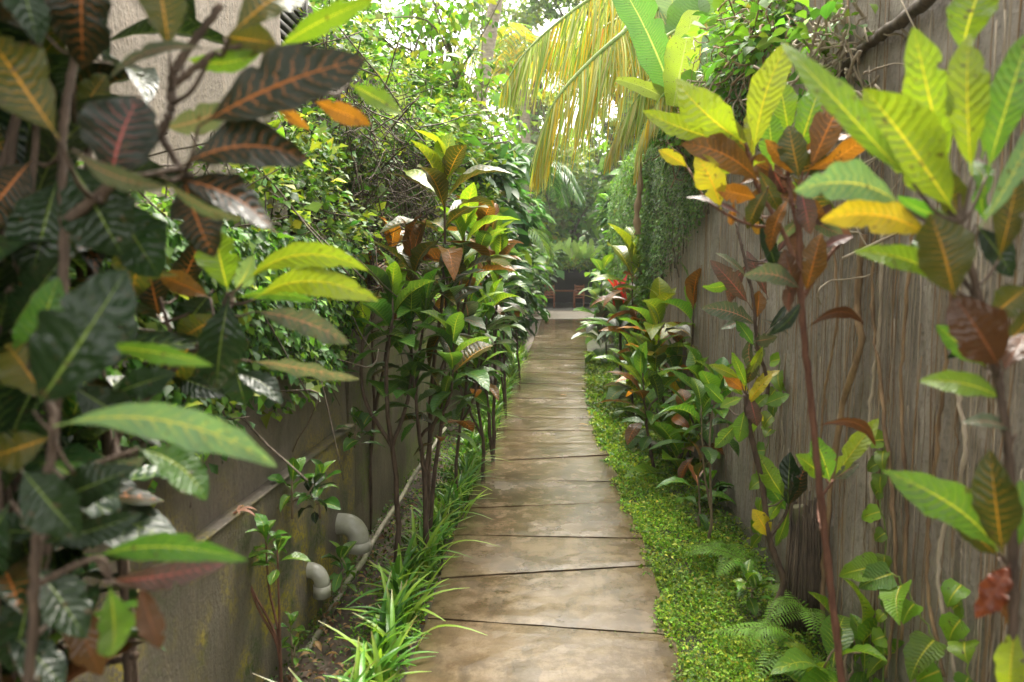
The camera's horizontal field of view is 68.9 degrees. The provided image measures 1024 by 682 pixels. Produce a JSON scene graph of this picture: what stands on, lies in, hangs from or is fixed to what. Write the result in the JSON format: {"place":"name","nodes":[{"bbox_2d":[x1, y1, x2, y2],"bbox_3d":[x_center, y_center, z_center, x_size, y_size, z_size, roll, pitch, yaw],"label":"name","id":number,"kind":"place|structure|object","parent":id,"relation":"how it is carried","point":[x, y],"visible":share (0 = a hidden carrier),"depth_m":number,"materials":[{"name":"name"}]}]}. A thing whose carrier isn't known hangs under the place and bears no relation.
{"place":"outdoors","nodes":[
{"label":"outdoors","id":0,"kind":"place"},
{"bbox_2d":[275,320,534,681],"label":"soil","id":1,"kind":"structure","parent":0,"point":[365,600],"depth_m":3.81,"materials":[{"name":"brown soil"}]},
{"bbox_2d":[0,348,164,681],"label":"croton shrub","id":2,"kind":"object","parent":1,"relation":"on","point":[16,407],"visible":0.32,"depth_m":1.18,"materials":[{"name":"green plant"}]},
{"bbox_2d":[0,39,175,675],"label":"croton shrub","id":3,"kind":"object","parent":1,"relation":"on","point":[151,519],"visible":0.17,"depth_m":1.31,"materials":[{"name":"green plant"}]},
{"bbox_2d":[0,0,196,333],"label":"croton shrub","id":4,"kind":"object","parent":1,"relation":"on","point":[9,148],"visible":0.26,"depth_m":1.24,"materials":[{"name":"green plant"}]},
{"bbox_2d":[0,26,197,681],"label":"croton shrub","id":5,"kind":"object","parent":1,"relation":"on","point":[58,63],"visible":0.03,"depth_m":1.52,"materials":[{"name":"green plant"}]},
{"bbox_2d":[15,18,230,681],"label":"croton shrub","id":6,"kind":"object","parent":1,"relation":"on","point":[145,81],"visible":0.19,"depth_m":1.50,"materials":[{"name":"green plant"}]},
{"bbox_2d":[0,256,276,681],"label":"croton shrub","id":7,"kind":"object","parent":1,"relation":"on","point":[62,345],"visible":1,"depth_m":1.00,"materials":[{"name":"green plant"}]},
{"bbox_2d":[0,0,401,681],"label":"croton shrub","id":8,"kind":"object","parent":1,"relation":"on","point":[94,208],"visible":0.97,"depth_m":1.10,"materials":[{"name":"green plant"}]},
{"bbox_2d":[58,232,378,681],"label":"croton shrub","id":9,"kind":"object","parent":1,"relation":"on","point":[221,345],"visible":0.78,"depth_m":1.43,"materials":[{"name":"green plant"}]},
{"bbox_2d":[245,513,310,681],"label":"leafy sapling","id":10,"kind":"object","parent":1,"relation":"on","point":[264,525],"visible":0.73,"depth_m":2.80,"materials":[{"name":"green plant"}]},
{"bbox_2d":[275,611,313,668],"bbox_3d":[-0.888,1.235,3.080,0.138,0.241,0.122,2,6,17],"label":"leafy sapling","id":11,"kind":"object","parent":1,"relation":"on","point":[292,617],"visible":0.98,"depth_m":3.08,"materials":[{"name":"green plant"}]},
{"bbox_2d":[321,541,359,592],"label":"leafy sapling","id":12,"kind":"object","parent":1,"relation":"on","point":[343,551],"visible":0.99,"depth_m":3.56,"materials":[{"name":"green plant"}]},
{"bbox_2d":[265,404,476,681],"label":"drain weeds","id":13,"kind":"object","parent":1,"relation":"on","point":[375,551],"visible":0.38,"depth_m":4.23,"materials":[{"name":"green plant"}]},
{"bbox_2d":[299,427,446,657],"bbox_3d":[-0.757,1.086,5.008,0.052,0.303,3.531,0,5,5],"label":"bamboo pole","id":14,"kind":"object","parent":1,"relation":"on","point":[363,560],"visible":0.66,"depth_m":4.15,"materials":[{"name":"wood"}]},
{"bbox_2d":[318,616,436,681],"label":"grass clump","id":15,"kind":"object","parent":1,"relation":"on","point":[377,672],"visible":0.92,"depth_m":2.80,"materials":[{"name":"green plant"}]},
{"bbox_2d":[335,590,438,681],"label":"grass clump","id":16,"kind":"object","parent":1,"relation":"on","point":[388,639],"visible":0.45,"depth_m":3.04,"materials":[{"name":"green plant"}]},
{"bbox_2d":[332,250,446,564],"bbox_3d":[-0.671,0.427,3.982,0.686,1.816,0.631,0,5,3],"label":"croton shrub","id":17,"kind":"object","parent":1,"relation":"on","point":[389,303],"visible":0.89,"depth_m":3.94,"materials":[{"name":"green plant"}]},
{"bbox_2d":[286,408,498,681],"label":"leaf litter","id":18,"kind":"object","parent":1,"relation":"on","point":[319,647],"visible":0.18,"depth_m":3.52,"materials":[{"name":"brown plant"}]},
{"bbox_2d":[358,216,438,534],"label":"croton shrub","id":19,"kind":"object","parent":1,"relation":"on","point":[396,236],"visible":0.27,"depth_m":4.73,"materials":[{"name":"brown plant"}]},
{"bbox_2d":[346,554,461,622],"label":"grass clump","id":20,"kind":"object","parent":1,"relation":"on","point":[395,586],"visible":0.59,"depth_m":3.50,"materials":[{"name":"green plant"}]},
{"bbox_2d":[335,564,485,654],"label":"grass clump","id":21,"kind":"object","parent":1,"relation":"on","point":[401,599],"visible":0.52,"depth_m":3.26,"materials":[{"name":"green plant"}]},
{"bbox_2d":[368,526,460,595],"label":"grass clump","id":22,"kind":"object","parent":1,"relation":"on","point":[398,566],"visible":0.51,"depth_m":3.84,"materials":[{"name":"green plant"}]},
{"bbox_2d":[325,370,520,681],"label":"ground weeds","id":23,"kind":"object","parent":1,"relation":"on","point":[448,537],"visible":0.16,"depth_m":4.08,"materials":[{"name":"green plant"}]},
{"bbox_2d":[372,268,492,578],"bbox_3d":[-0.433,0.467,4.044,0.662,1.726,0.634,0,5,3],"label":"croton shrub","id":24,"kind":"object","parent":1,"relation":"on","point":[460,352],"visible":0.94,"depth_m":4.02,"materials":[{"name":"green plant"}]},
{"bbox_2d":[353,130,518,531],"bbox_3d":[-0.318,0.032,4.480,0.735,2.509,1.271,3,6,30],"label":"croton shrub","id":25,"kind":"object","parent":1,"relation":"on","point":[445,156],"visible":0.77,"depth_m":4.31,"materials":[{"name":"green plant"}]},
{"bbox_2d":[391,505,498,578],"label":"grass clump","id":26,"kind":"object","parent":1,"relation":"on","point":[434,550],"visible":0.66,"depth_m":4.10,"materials":[{"name":"green plant"}]},
{"bbox_2d":[420,475,490,524],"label":"grass clump","id":27,"kind":"object","parent":1,"relation":"on","point":[453,493],"visible":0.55,"depth_m":4.89,"materials":[{"name":"green plant"}]},
{"bbox_2d":[413,265,506,514],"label":"croton shrub","id":28,"kind":"object","parent":1,"relation":"on","point":[471,307],"visible":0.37,"depth_m":4.95,"materials":[{"name":"green plant"}]},
{"bbox_2d":[436,270,526,480],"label":"croton shrub","id":29,"kind":"object","parent":1,"relation":"on","point":[492,286],"visible":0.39,"depth_m":5.69,"materials":[{"name":"green plant"}]},
{"bbox_2d":[449,214,531,461],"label":"croton shrub","id":30,"kind":"object","parent":1,"relation":"on","point":[498,245],"visible":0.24,"depth_m":6.21,"materials":[{"name":"green plant"}]},
{"bbox_2d":[434,134,556,366],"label":"broadleaf shrub","id":31,"kind":"object","parent":1,"relation":"on","point":[517,200],"visible":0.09,"depth_m":10.92,"materials":[{"name":"green plant"}]},
{"bbox_2d":[464,212,531,415],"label":"croton shrub","id":32,"kind":"object","parent":1,"relation":"on","point":[493,226],"visible":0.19,"depth_m":8.22,"materials":[{"name":"green plant"}]},
{"bbox_2d":[364,0,622,243],"label":"sky","id":33,"kind":"structure","parent":0,"point":[394,3],"materials":[{"name":"white"}]},
{"bbox_2d":[405,319,684,681],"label":"path","id":34,"kind":"structure","parent":0,"point":[554,583],"depth_m":4.08,"materials":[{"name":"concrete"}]},
{"bbox_2d":[524,303,595,309],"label":"terrace","id":35,"kind":"structure","parent":0,"point":[563,306],"depth_m":34.70,"materials":[{"name":"concrete"}]},
{"bbox_2d":[524,248,605,307],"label":"garden pavilion","id":36,"kind":"structure","parent":35,"relation":"on","point":[572,278],"depth_m":38.10,"materials":[{"name":"brown wood"}]},
{"bbox_2d":[581,318,853,681],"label":"soil","id":37,"kind":"structure","parent":0,"point":[592,344],"depth_m":4.08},
{"bbox_2d":[571,249,618,364],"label":"croton shrub","id":38,"kind":"object","parent":37,"relation":"on","point":[596,290],"visible":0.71,"depth_m":12.85,"materials":[{"name":"green plant"}]},
{"bbox_2d":[579,275,634,377],"bbox_3d":[1.524,-0.100,10.141,1.058,1.624,1.238,-4,7,-38],"label":"cordyline","id":39,"kind":"object","parent":37,"relation":"on","point":[617,305],"visible":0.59,"depth_m":10.10,"materials":[{"name":"green plant"}]},
{"bbox_2d":[590,223,651,364],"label":"croton shrub","id":40,"kind":"object","parent":37,"relation":"on","point":[627,257],"visible":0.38,"depth_m":9.52,"materials":[{"name":"green plant"}]},
{"bbox_2d":[595,306,666,417],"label":"croton shrub","id":41,"kind":"object","parent":37,"relation":"on","point":[617,391],"visible":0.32,"depth_m":8.19,"materials":[{"name":"green plant"}]},
{"bbox_2d":[597,341,693,467],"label":"croton shrub","id":42,"kind":"object","parent":37,"relation":"on","point":[657,381],"visible":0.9,"depth_m":6.04,"materials":[{"name":"green plant"}]},
{"bbox_2d":[613,277,690,449],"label":"croton shrub","id":43,"kind":"object","parent":37,"relation":"on","point":[659,354],"visible":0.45,"depth_m":6.83,"materials":[{"name":"green plant"}]},
{"bbox_2d":[622,389,701,479],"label":"croton shrub","id":44,"kind":"object","parent":37,"relation":"on","point":[664,429],"visible":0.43,"depth_m":5.89,"materials":[{"name":"green plant"}]},
{"bbox_2d":[660,260,704,457],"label":"croton shrub","id":45,"kind":"object","parent":37,"relation":"on","point":[687,307],"visible":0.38,"depth_m":6.28,"materials":[{"name":"green plant"}]},
{"bbox_2d":[649,344,725,490],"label":"croton shrub","id":46,"kind":"object","parent":37,"relation":"on","point":[682,418],"visible":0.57,"depth_m":5.41,"materials":[{"name":"green plant"}]},
{"bbox_2d":[656,440,735,530],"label":"croton shrub","id":47,"kind":"object","parent":37,"relation":"on","point":[696,470],"visible":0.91,"depth_m":4.66,"materials":[{"name":"green plant"}]},
{"bbox_2d":[659,357,739,538],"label":"croton shrub","id":48,"kind":"object","parent":37,"relation":"on","point":[702,399],"visible":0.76,"depth_m":4.38,"materials":[{"name":"green plant"}]},
{"bbox_2d":[582,351,835,681],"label":"ground cover","id":49,"kind":"object","parent":37,"relation":"on","point":[593,363],"visible":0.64,"depth_m":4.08,"materials":[{"name":"green plant"}]},
{"bbox_2d":[682,542,749,578],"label":"fern","id":50,"kind":"object","parent":49,"relation":"on","point":[734,555],"visible":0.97,"depth_m":4.00,"materials":[{"name":"green plant"}]},
{"bbox_2d":[708,620,795,680],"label":"fern","id":51,"kind":"object","parent":49,"relation":"on","point":[757,634],"visible":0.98,"depth_m":3.04,"materials":[{"name":"green plant"}]},
{"bbox_2d":[730,559,776,615],"bbox_3d":[1.145,1.155,3.517,0.222,0.233,0.244,0,5,3],"label":"leafy sapling","id":52,"kind":"object","parent":49,"relation":"on","point":[749,572],"visible":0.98,"depth_m":3.50,"materials":[{"name":"green plant"}]},
{"bbox_2d":[701,223,807,638],"bbox_3d":[1.034,0.398,3.294,0.455,1.818,0.303,0,5,3],"label":"croton shrub","id":53,"kind":"object","parent":37,"relation":"on","point":[784,484],"visible":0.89,"depth_m":3.20,"materials":[{"name":"green plant"}]},
{"bbox_2d":[643,42,878,681],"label":"croton shrub","id":54,"kind":"object","parent":37,"relation":"on","point":[720,143],"visible":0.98,"depth_m":1.84,"materials":[{"name":"green plant"}]},
{"bbox_2d":[780,491,820,637],"bbox_3d":[1.305,1.014,3.343,0.188,0.670,0.190,0,5,3],"label":"tree stump","id":55,"kind":"object","parent":37,"relation":"on","point":[802,566],"visible":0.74,"depth_m":3.28,"materials":[{"name":"brown wood"}]},
{"bbox_2d":[761,584,828,636],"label":"fern","id":56,"kind":"object","parent":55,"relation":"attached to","point":[796,603],"visible":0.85,"depth_m":3.11,"materials":[{"name":"green plant"}]},
{"bbox_2d":[617,0,1023,681],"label":"root covered wall","id":57,"kind":"structure","parent":37,"relation":"on","point":[739,494],"depth_m":2.79,"materials":[{"name":"brown wood"}]},
{"bbox_2d":[605,129,657,370],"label":"wall creeper","id":58,"kind":"object","parent":57,"relation":"attached to","point":[621,206],"depth_m":10.70,"materials":[{"name":"green plant"}]},
{"bbox_2d":[643,68,706,187],"bbox_3d":[1.422,-1.756,6.248,0.724,0.969,2.117,0,5,3],"label":"root tangle","id":59,"kind":"object","parent":57,"relation":"attached to","point":[670,141],"visible":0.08,"depth_m":6.14,"materials":[{"name":"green plant"}]},
{"bbox_2d":[640,12,759,292],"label":"wall creeper","id":60,"kind":"object","parent":57,"relation":"attached to","point":[659,174],"depth_m":7.41,"materials":[{"name":"green plant"}]},
{"bbox_2d":[681,2,777,155],"bbox_3d":[1.474,-1.599,4.774,0.818,1.062,1.585,2,6,16],"label":"root tangle","id":61,"kind":"object","parent":57,"relation":"attached to","point":[720,90],"visible":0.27,"depth_m":4.70,"materials":[{"name":"brown plant"}]},
{"bbox_2d":[676,0,814,138],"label":"leafy shrub","id":62,"kind":"object","parent":57,"relation":"attached to","point":[757,12],"visible":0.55,"depth_m":4.02,"materials":[{"name":"green plant"}]},
{"bbox_2d":[749,352,785,548],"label":"climbing vine","id":63,"kind":"object","parent":57,"relation":"attached to","point":[776,381],"visible":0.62,"depth_m":4.02,"materials":[{"name":"green plant"}]},
{"bbox_2d":[740,28,908,304],"bbox_3d":[1.269,-0.664,2.896,0.681,1.049,0.988,0,5,3],"label":"wall creeper","id":64,"kind":"object","parent":57,"relation":"attached to","point":[849,71],"visible":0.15,"depth_m":2.81,"materials":[{"name":"brown plant"}]},
{"bbox_2d":[816,246,838,497],"bbox_3d":[1.368,0.187,3.236,0.020,1.383,0.161,0,5,3],"label":"climbing root","id":65,"kind":"object","parent":57,"relation":"attached to","point":[833,342],"visible":0.66,"depth_m":3.17,"materials":[{"name":"plant"}]},
{"bbox_2d":[644,0,1023,681],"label":"hanging roots","id":66,"kind":"object","parent":57,"relation":"attached to","point":[892,340],"visible":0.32,"depth_m":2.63,"materials":[{"name":"brown plant"}]},
{"bbox_2d":[753,0,914,178],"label":"root tangle","id":67,"kind":"object","parent":57,"relation":"attached to","point":[832,11],"visible":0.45,"depth_m":3.01,"materials":[{"name":"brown plant"}]},
{"bbox_2d":[820,234,867,626],"bbox_3d":[1.359,0.431,3.082,0.038,1.719,0.321,0,5,3],"label":"climbing root","id":68,"kind":"object","parent":57,"relation":"attached to","point":[859,349],"visible":0.73,"depth_m":2.99,"materials":[{"name":"brown plant"}]},
{"bbox_2d":[867,234,884,532],"bbox_3d":[1.343,0.151,2.752,0.026,1.119,0.100,0,5,3],"label":"climbing root","id":69,"kind":"object","parent":57,"relation":"attached to","point":[878,332],"visible":0.7,"depth_m":2.75,"materials":[{"name":"brown plant"}]},
{"bbox_2d":[861,429,891,681],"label":"climbing vine","id":70,"kind":"object","parent":57,"relation":"attached to","point":[871,512],"visible":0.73,"depth_m":2.68,"materials":[{"name":"green plant"}]},
{"bbox_2d":[869,233,898,677],"bbox_3d":[1.339,0.384,2.696,0.026,1.622,0.326,0,5,3],"label":"climbing root","id":71,"kind":"object","parent":57,"relation":"attached to","point":[889,462],"visible":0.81,"depth_m":2.65,"materials":[{"name":"brown plant"}]},
{"bbox_2d":[835,0,935,78],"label":"climbing root","id":72,"kind":"object","parent":57,"relation":"attached to","point":[915,8],"visible":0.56,"depth_m":2.61,"materials":[{"name":"brown wood"}]},
{"bbox_2d":[839,552,946,681],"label":"climbing vine","id":73,"kind":"object","parent":57,"relation":"attached to","point":[922,652],"visible":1,"depth_m":2.28,"materials":[{"name":"green plant"}]},
{"bbox_2d":[899,234,913,640],"bbox_3d":[1.330,0.313,2.525,0.022,1.408,0.107,0,5,3],"label":"climbing root","id":74,"kind":"object","parent":57,"relation":"attached to","point":[904,463],"visible":0.73,"depth_m":2.52,"materials":[{"name":"brown plant"}]},
{"bbox_2d":[925,291,951,676],"bbox_3d":[1.316,0.374,2.276,0.022,1.293,0.148,0,5,3],"label":"climbing root","id":75,"kind":"object","parent":57,"relation":"attached to","point":[928,519],"visible":0.64,"depth_m":2.32,"materials":[{"name":"brown plant"}]},
{"bbox_2d":[936,393,968,676],"bbox_3d":[1.312,0.542,2.228,0.023,0.899,0.134,0,5,3],"label":"climbing root","id":76,"kind":"object","parent":57,"relation":"attached to","point":[965,435],"visible":0.65,"depth_m":2.21,"materials":[{"name":"plant"}]},
{"bbox_2d":[938,578,978,681],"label":"climbing vine","id":77,"kind":"object","parent":57,"relation":"attached to","point":[955,628],"visible":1,"depth_m":2.14,"materials":[{"name":"green plant"}]},
{"bbox_2d":[763,591,887,681],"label":"croton shrub","id":78,"kind":"object","parent":37,"relation":"on","point":[796,657],"visible":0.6,"depth_m":2.83,"materials":[{"name":"green plant"}]},
{"bbox_2d":[800,578,904,681],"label":"croton shrub","id":79,"kind":"object","parent":37,"relation":"on","point":[864,625],"visible":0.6,"depth_m":2.80,"materials":[{"name":"green plant"}]},
{"bbox_2d":[781,0,1023,681],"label":"croton shrub","id":80,"kind":"object","parent":37,"relation":"on","point":[910,130],"visible":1,"depth_m":1.20,"materials":[{"name":"green plant"}]},
{"label":"ground","id":81,"kind":"structure","parent":0,"visible":0},
{"bbox_2d":[65,0,287,323],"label":"house wall","id":82,"kind":"structure","parent":81,"relation":"on","point":[213,87],"depth_m":2.86,"materials":[{"name":"beige paint"}]},
{"bbox_2d":[13,322,355,681],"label":"retaining wall","id":83,"kind":"structure","parent":81,"relation":"on","point":[216,629],"depth_m":2.79,"materials":[{"name":"grey concrete"}]},
{"bbox_2d":[40,213,367,474],"bbox_3d":[-0.920,-0.028,2.714,0.262,0.784,3.274,0,5,3],"label":"wall creeper","id":84,"kind":"object","parent":83,"relation":"attached to","point":[249,241],"depth_m":2.55,"materials":[{"name":"green plant"}]},
{"bbox_2d":[69,105,397,507],"bbox_3d":[-1.075,-0.307,2.730,0.964,1.702,3.383,0,5,3],"label":"wall creeper","id":85,"kind":"object","parent":83,"relation":"attached to","point":[282,182],"depth_m":3.23,"materials":[{"name":"green plant"}]},
{"bbox_2d":[267,457,336,518],"bbox_3d":[-0.852,0.601,3.066,0.262,0.270,0.216,0,5,3],"label":"leafy sapling","id":86,"kind":"object","parent":83,"relation":"attached to","point":[298,465],"visible":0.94,"depth_m":3.06,"materials":[{"name":"green plant"}]},
{"bbox_2d":[290,459,340,523],"bbox_3d":[-0.847,0.649,3.213,0.222,0.279,0.211,3,6,33],"label":"leafy sapling","id":87,"kind":"object","parent":83,"relation":"attached to","point":[332,502],"visible":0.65,"depth_m":3.21,"materials":[{"name":"green plant"}]},
{"bbox_2d":[306,562,330,599],"bbox_3d":[-0.999,1.102,3.457,0.320,0.161,0.080,0,5,3],"label":"drain pipe","id":88,"kind":"object","parent":83,"relation":"attached to","point":[317,574],"visible":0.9,"depth_m":3.42,"materials":[{"name":"grey plastic"}]},
{"bbox_2d":[335,513,370,554],"bbox_3d":[-0.913,1.000,3.916,0.341,0.198,0.123,0,5,3],"label":"drain pipe","id":89,"kind":"object","parent":83,"relation":"attached to","point":[351,527],"visible":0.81,"depth_m":3.87,"materials":[{"name":"grey plastic"}]},
{"bbox_2d":[336,406,385,451],"bbox_3d":[-0.821,0.483,4.059,0.296,0.256,0.256,0,5,3],"label":"leafy sapling","id":90,"kind":"object","parent":83,"relation":"on","point":[362,419],"visible":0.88,"depth_m":4.04,"materials":[{"name":"green plant"}]},
{"bbox_2d":[288,5,384,285],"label":"dark garden wall","id":91,"kind":"structure","parent":81,"relation":"on","point":[310,10],"depth_m":5.40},
{"bbox_2d":[280,0,312,239],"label":"slatted screen","id":92,"kind":"object","parent":91,"relation":"attached to","point":[288,19],"visible":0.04,"depth_m":4.46,"materials":[{"name":"white wood"}]},
{"bbox_2d":[308,0,425,92],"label":"broadleaf tree","id":93,"kind":"object","parent":81,"relation":"on","point":[372,16],"visible":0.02,"depth_m":7.85,"materials":[{"name":"green plant"}]},
{"bbox_2d":[322,298,482,534],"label":"mossy wall","id":94,"kind":"structure","parent":81,"relation":"on","point":[383,476],"depth_m":5.07,"materials":[{"name":"grey concrete"}]},
{"bbox_2d":[287,0,494,375],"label":"hedge shrub","id":95,"kind":"object","parent":94,"relation":"on","point":[364,144],"visible":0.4,"depth_m":4.88,"materials":[{"name":"green plant"}]},
{"bbox_2d":[344,37,508,302],"bbox_3d":[-0.935,-1.541,7.777,1.759,2.890,4.735,0,5,3],"label":"hedge shrub","id":96,"kind":"object","parent":81,"relation":"on","point":[440,101],"visible":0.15,"depth_m":7.00,"materials":[{"name":"green plant"}]},
{"bbox_2d":[319,0,541,180],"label":"hanging branch tree","id":97,"kind":"object","parent":81,"relation":"on","point":[435,26],"visible":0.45,"depth_m":8.54,"materials":[{"name":"green plant"}]},
{"bbox_2d":[466,0,502,133],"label":"slender tree","id":98,"kind":"object","parent":81,"relation":"on","point":[488,47],"visible":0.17,"depth_m":12.54,"materials":[{"name":"grey plant"}]},
{"bbox_2d":[456,22,601,320],"bbox_3d":[0.401,-5.673,26.530,6.074,9.913,5.945,0,5,3],"label":"palm tree","id":99,"kind":"object","parent":81,"relation":"on","point":[507,54],"visible":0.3,"depth_m":25.45,"materials":[{"name":"green plant"}]},
{"bbox_2d":[461,0,600,304],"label":"broadleaf tree","id":100,"kind":"object","parent":81,"relation":"on","point":[531,16],"visible":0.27,"depth_m":34.15,"materials":[{"name":"green plant"}]},
{"bbox_2d":[521,240,557,316],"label":"broadleaf shrub","id":101,"kind":"object","parent":81,"relation":"on","point":[538,260],"visible":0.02,"depth_m":19.94,"materials":[{"name":"green plant"}]},
{"bbox_2d":[503,143,585,345],"bbox_3d":[-0.063,-2.069,16.916,3.431,4.508,3.464,0,5,3],"label":"palm tree","id":102,"kind":"object","parent":81,"relation":"on","point":[559,177],"visible":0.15,"depth_m":16.16,"materials":[{"name":"green plant"}]},
{"bbox_2d":[508,127,632,279],"bbox_3d":[1.966,-6.585,39.523,14.260,9.310,14.250,5,7,44],"label":"broadleaf tree","id":103,"kind":"object","parent":81,"relation":"on","point":[573,228],"visible":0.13,"depth_m":37.54,"materials":[{"name":"green plant"}]},
{"bbox_2d":[521,0,674,240],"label":"broadleaf tree","id":104,"kind":"object","parent":81,"relation":"on","point":[567,3],"visible":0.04,"depth_m":31.76,"materials":[{"name":"green plant"}]},
{"bbox_2d":[588,160,626,343],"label":"broadleaf shrub","id":105,"kind":"object","parent":81,"relation":"on","point":[605,202],"visible":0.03,"depth_m":16.39,"materials":[{"name":"green plant"}]},
{"bbox_2d":[498,0,749,195],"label":"coconut palm","id":106,"kind":"object","parent":81,"relation":"on","point":[601,60],"visible":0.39,"depth_m":6.34,"materials":[{"name":"yellow plant"}]},
{"bbox_2d":[612,0,735,111],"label":"banana plant","id":107,"kind":"object","parent":81,"relation":"on","point":[662,58],"visible":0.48,"depth_m":5.85,"materials":[{"name":"green plant"}]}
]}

